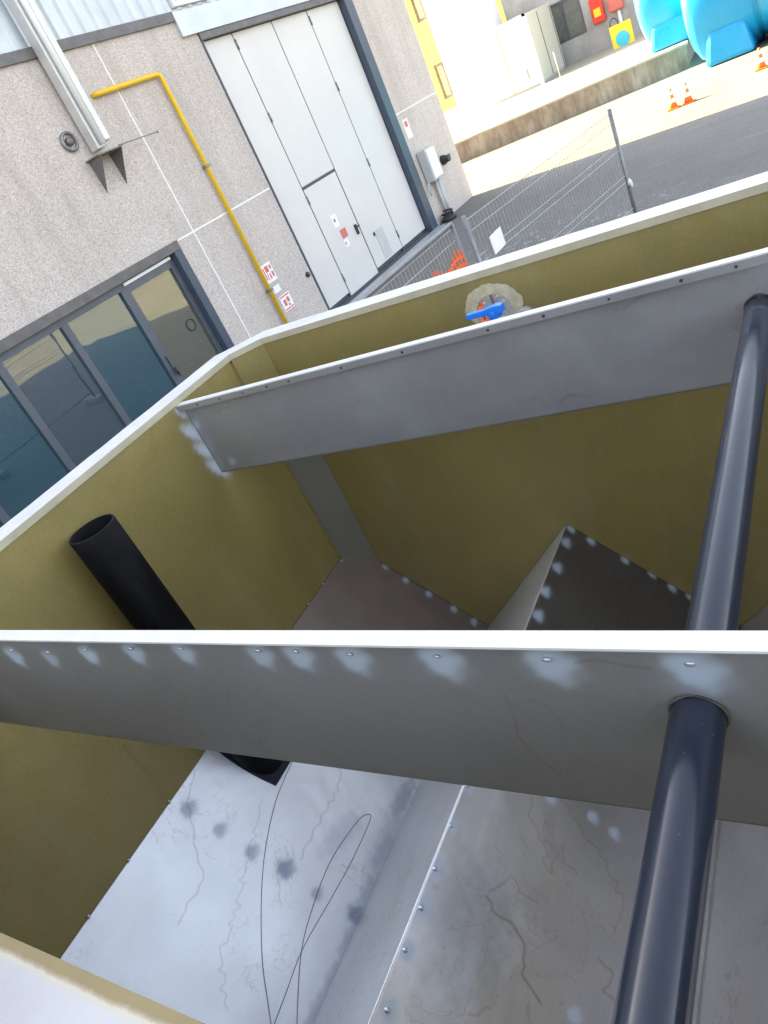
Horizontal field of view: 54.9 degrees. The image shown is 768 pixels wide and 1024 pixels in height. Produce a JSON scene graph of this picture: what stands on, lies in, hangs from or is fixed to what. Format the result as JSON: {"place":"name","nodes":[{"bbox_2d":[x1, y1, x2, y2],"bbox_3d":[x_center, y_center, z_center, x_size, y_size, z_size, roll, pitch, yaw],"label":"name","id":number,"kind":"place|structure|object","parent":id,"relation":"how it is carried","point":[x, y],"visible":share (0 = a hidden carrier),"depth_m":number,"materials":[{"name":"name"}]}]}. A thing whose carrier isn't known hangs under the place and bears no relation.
{"place":"outdoors","nodes":[
{"label":"outdoors","id":0,"kind":"place"},
{"bbox_2d":[0,0,472,527],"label":"factory building","id":1,"kind":"structure","parent":0,"point":[123,304],"depth_m":11.46,"materials":[{"name":"concrete"}]},
{"bbox_2d":[0,513,7,527],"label":"window","id":2,"kind":"structure","parent":1,"relation":"in","point":[3,521],"depth_m":9.05,"materials":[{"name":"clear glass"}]},
{"bbox_2d":[0,368,72,520],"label":"window","id":3,"kind":"structure","parent":1,"relation":"in","point":[31,462],"depth_m":9.32,"materials":[{"name":"clear glass"}]},
{"bbox_2d":[0,319,128,468],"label":"window","id":4,"kind":"structure","parent":1,"relation":"in","point":[48,369],"depth_m":9.82,"materials":[{"name":"clear glass"}]},
{"bbox_2d":[59,131,78,152],"bbox_3d":[-4.208,-4.966,9.915,0.075,0.260,0.260,-4,35,37],"label":"wall vent","id":5,"kind":"object","parent":1,"relation":"attached to","point":[69,141],"depth_m":9.89,"materials":[{"name":"metal"}]},
{"bbox_2d":[5,0,158,192],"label":"wall duct","id":6,"kind":"object","parent":1,"relation":"attached to","point":[35,28],"depth_m":9.74,"materials":[{"name":"metal"}]},
{"bbox_2d":[61,284,179,423],"bbox_3d":[-3.583,-1.965,10.720,0.080,2.355,1.140,-4,35,37],"label":"window","id":7,"kind":"structure","parent":1,"relation":"in","point":[108,330],"depth_m":10.56,"materials":[{"name":"clear glass"}]},
{"bbox_2d":[120,255,229,383],"bbox_3d":[-3.046,-2.648,11.440,0.148,2.355,1.115,-4,35,37],"label":"glass door","id":8,"kind":"structure","parent":1,"relation":"in","point":[159,294],"depth_m":11.29,"materials":[{"name":"clear glass"}]},
{"bbox_2d":[167,0,204,8],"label":"window","id":9,"kind":"structure","parent":1,"relation":"in","point":[173,3],"depth_m":11.52,"materials":[{"name":"white glass"}]},
{"bbox_2d":[91,72,287,323],"bbox_3d":[-2.790,-4.410,11.711,0.125,4.543,1.451,-3,35,38],"label":"gas pipe","id":10,"kind":"object","parent":1,"relation":"attached to","point":[110,89],"visible":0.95,"depth_m":11.65,"materials":[{"name":"yellow metal"}]},
{"bbox_2d":[260,261,276,283],"bbox_3d":[-1.994,-4.140,12.805,0.006,0.320,0.280,-4,35,37],"label":"wall sign","id":11,"kind":"object","parent":1,"relation":"attached to","point":[268,272],"visible":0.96,"depth_m":12.80,"materials":[{"name":"white plastic"}]},
{"bbox_2d":[273,284,280,293],"bbox_3d":[-1.873,-3.901,12.941,0.006,0.120,0.200,-4,35,37],"label":"wall sign","id":12,"kind":"object","parent":1,"relation":"attached to","point":[276,289],"visible":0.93,"depth_m":12.94,"materials":[{"name":"white plastic"}]},
{"bbox_2d":[279,291,294,311],"bbox_3d":[-1.720,-3.733,13.127,0.006,0.280,0.300,-4,35,37],"label":"wall sign","id":13,"kind":"object","parent":1,"relation":"attached to","point":[287,302],"visible":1,"depth_m":13.12,"materials":[{"name":"white plastic"}]},
{"bbox_2d":[402,118,412,138],"bbox_3d":[0.530,-8.588,16.572,0.006,0.400,0.240,-4,35,37],"label":"wall sign","id":14,"kind":"object","parent":1,"relation":"attached to","point":[407,128],"visible":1,"depth_m":16.57,"materials":[{"name":"white plastic"}]},
{"bbox_2d":[416,144,449,211],"bbox_3d":[1.221,-7.609,17.164,0.240,1.590,0.620,-4,35,37],"label":"electric box","id":15,"kind":"object","parent":1,"relation":"attached to","point":[430,164],"visible":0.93,"depth_m":16.93,"materials":[{"name":"grey metal"}]},
{"bbox_2d":[425,146,442,177],"bbox_3d":[1.156,-8.005,16.935,0.020,0.620,0.420,-4,35,37],"label":"door","id":16,"kind":"structure","parent":15,"relation":"in","point":[431,153],"depth_m":16.92,"materials":[{"name":"white plastic"}]},
{"bbox_2d":[440,153,450,164],"bbox_3d":[1.492,-8.444,17.670,0.200,0.217,0.318,-4,35,37],"label":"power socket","id":17,"kind":"object","parent":1,"relation":"attached to","point":[445,159],"depth_m":17.59,"materials":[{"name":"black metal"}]},
{"bbox_2d":[441,208,456,222],"bbox_3d":[1.496,-6.957,17.330,0.380,0.241,0.374,-4,35,37],"label":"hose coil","id":18,"kind":"object","parent":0,"point":[450,215],"visible":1,"depth_m":17.25,"materials":[{"name":"rubber"}]},
{"bbox_2d":[422,0,502,115],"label":"wall","id":19,"kind":"structure","parent":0,"point":[456,26],"depth_m":32.44,"materials":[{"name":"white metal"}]},
{"bbox_2d":[346,34,767,320],"bbox_3d":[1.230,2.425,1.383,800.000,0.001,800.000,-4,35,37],"label":"ground","id":20,"kind":"structure","parent":0,"point":[714,134],"depth_m":15.06,"materials":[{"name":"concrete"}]},
{"bbox_2d":[0,171,767,1023],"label":"settling tank","id":21,"kind":"object","parent":20,"relation":"on","point":[450,593],"visible":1,"depth_m":2.76,"materials":[{"name":"green paint"}]},
{"bbox_2d":[261,763,291,1020],"bbox_3d":[-0.457,1.597,3.159,0.073,0.342,1.022,-17,28,18],"label":"wire","id":22,"kind":"object","parent":21,"relation":"on","point":[261,895],"visible":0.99,"depth_m":3.08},
{"bbox_2d":[274,814,370,1023],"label":"wire","id":23,"kind":"object","parent":21,"relation":"on","point":[319,918],"visible":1,"depth_m":3.10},
{"bbox_2d":[348,224,445,303],"bbox_3d":[-0.076,-4.756,15.106,0.240,0.018,6.300,-4,35,37],"label":"threshold strip","id":24,"kind":"object","parent":20,"relation":"on","point":[407,255],"visible":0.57,"depth_m":15.72,"materials":[{"name":"metal"}]},
{"bbox_2d":[404,0,506,115],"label":"yellow building","id":25,"kind":"structure","parent":20,"relation":"on","point":[429,49],"depth_m":37.91,"materials":[{"name":"paint"}]},
{"bbox_2d":[411,0,427,22],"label":"window","id":26,"kind":"structure","parent":25,"relation":"in","point":[418,6],"depth_m":36.99,"materials":[{"name":"glass"}]},
{"bbox_2d":[434,61,453,99],"bbox_3d":[3.293,-22.424,38.315,1.063,1.672,0.100,6,42,47],"label":"window","id":27,"kind":"structure","parent":25,"relation":"in","point":[440,70],"depth_m":38.49,"materials":[{"name":"glass"}]},
{"bbox_2d":[454,40,690,162],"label":"retaining wall","id":28,"kind":"structure","parent":20,"relation":"on","point":[642,73],"depth_m":22.91,"materials":[{"name":"concrete"}]},
{"bbox_2d":[445,33,694,141],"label":"raised yard","id":29,"kind":"structure","parent":28,"relation":"on","point":[594,67],"depth_m":27.08,"materials":[{"name":"concrete"}]},
{"bbox_2d":[468,2,565,106],"bbox_3d":[5.706,-19.343,31.313,2.540,2.620,3.180,-4,35,37],"label":"container","id":30,"kind":"object","parent":29,"relation":"on","point":[513,57],"visible":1,"depth_m":30.30,"materials":[{"name":"white metal"}]},
{"bbox_2d":[497,19,539,92],"bbox_3d":[5.441,-18.421,29.953,1.110,2.360,0.012,-4,35,37],"label":"door","id":31,"kind":"structure","parent":30,"relation":"in","point":[514,43],"depth_m":29.92,"materials":[{"name":"white metal"}]},
{"bbox_2d":[500,0,642,66],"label":"building","id":32,"kind":"structure","parent":29,"relation":"on","point":[581,35],"depth_m":31.60,"materials":[{"name":"paint"}]},
{"bbox_2d":[550,0,586,44],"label":"window","id":33,"kind":"structure","parent":32,"relation":"in","point":[568,17],"depth_m":31.61,"materials":[{"name":"grey glass"}]},
{"bbox_2d":[588,0,606,24],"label":"extinguisher cabinet","id":34,"kind":"object","parent":32,"relation":"attached to","point":[597,10],"visible":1,"depth_m":30.72,"materials":[{"name":"red metal"}]},
{"bbox_2d":[606,0,623,22],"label":"hose cabinet","id":35,"kind":"object","parent":32,"relation":"attached to","point":[615,5],"visible":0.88,"depth_m":30.34,"materials":[{"name":"red plastic"}]},
{"bbox_2d":[609,18,634,49],"bbox_3d":[9.299,-18.846,29.005,0.840,1.108,0.067,-4,35,37],"label":"post sign","id":36,"kind":"object","parent":29,"relation":"on","point":[621,34],"visible":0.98,"depth_m":29.02,"materials":[{"name":"yellow metal"}]},
{"bbox_2d":[633,0,688,52],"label":"cistern","id":37,"kind":"object","parent":29,"relation":"on","point":[662,24],"visible":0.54,"depth_m":21.86,"materials":[{"name":"plastic"}]},
{"bbox_2d":[667,89,680,111],"bbox_3d":[6.609,-9.482,16.991,0.255,0.440,0.255,-4,35,37],"label":"traffic cone","id":38,"kind":"object","parent":20,"relation":"on","point":[673,105],"visible":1,"depth_m":16.97,"materials":[{"name":"orange plastic"}]},
{"bbox_2d":[682,82,695,105],"bbox_3d":[6.888,-9.530,16.827,0.255,0.440,0.255,-4,35,37],"label":"traffic cone","id":39,"kind":"object","parent":20,"relation":"on","point":[688,99],"visible":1,"depth_m":16.81,"materials":[{"name":"orange plastic"}]},
{"bbox_2d":[680,0,767,66],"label":"cistern","id":40,"kind":"object","parent":20,"relation":"on","point":[720,31],"visible":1,"depth_m":19.12,"materials":[{"name":"plastic"}]},
{"bbox_2d":[755,47,767,71],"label":"traffic cone","id":41,"kind":"object","parent":20,"relation":"on","point":[761,64],"visible":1,"depth_m":16.51,"materials":[{"name":"orange plastic"}]},
{"bbox_3d":[3.357,-3.380,9.526,0.660,0.130,0.220,-4,35,37],"label":"concrete block","id":42,"kind":"object","parent":20,"relation":"on","visible":0},
{"bbox_2d":[461,108,636,315],"bbox_3d":[2.045,-3.105,8.258,0.047,1.700,3.284,4,40,45],"label":"fence","id":43,"kind":"object","parent":42,"relation":"on","point":[464,219],"visible":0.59,"depth_m":8.22,"materials":[{"name":"metal"}]},
{"bbox_2d":[486,225,505,254],"bbox_3d":[1.110,-2.729,7.352,0.029,0.250,0.300,-4,35,37],"label":"fence sign","id":44,"kind":"object","parent":43,"relation":"attached to","point":[497,239],"visible":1,"depth_m":7.35,"materials":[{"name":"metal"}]},
{"bbox_2d":[627,178,633,187],"bbox_3d":[3.032,-4.051,9.105,0.057,0.119,0.081,-30,27,-7],"label":"plastic bag","id":45,"kind":"object","parent":43,"relation":"attached to","point":[630,183],"visible":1,"depth_m":9.09,"materials":[{"name":"white plastic"}]},
{"bbox_3d":[1.447,-1.423,7.793,0.660,0.130,0.220,-4,35,37],"label":"concrete block","id":46,"kind":"object","parent":20,"relation":"on","visible":0},
{"bbox_2d":[356,222,488,320],"bbox_3d":[0.189,-1.114,6.426,0.048,1.692,3.300,-3,36,39],"label":"fence","id":47,"kind":"object","parent":46,"relation":"on","point":[396,270],"visible":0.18,"depth_m":6.70,"materials":[{"name":"metal"}]},
{"bbox_2d":[432,249,487,322],"bbox_3d":[0.477,-1.206,6.592,0.009,1.480,2.523,-5,34,36],"label":"safety net","id":48,"kind":"object","parent":47,"relation":"hanging from","point":[459,267],"visible":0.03,"depth_m":7.05,"materials":[{"name":"orange plastic"}]}
]}

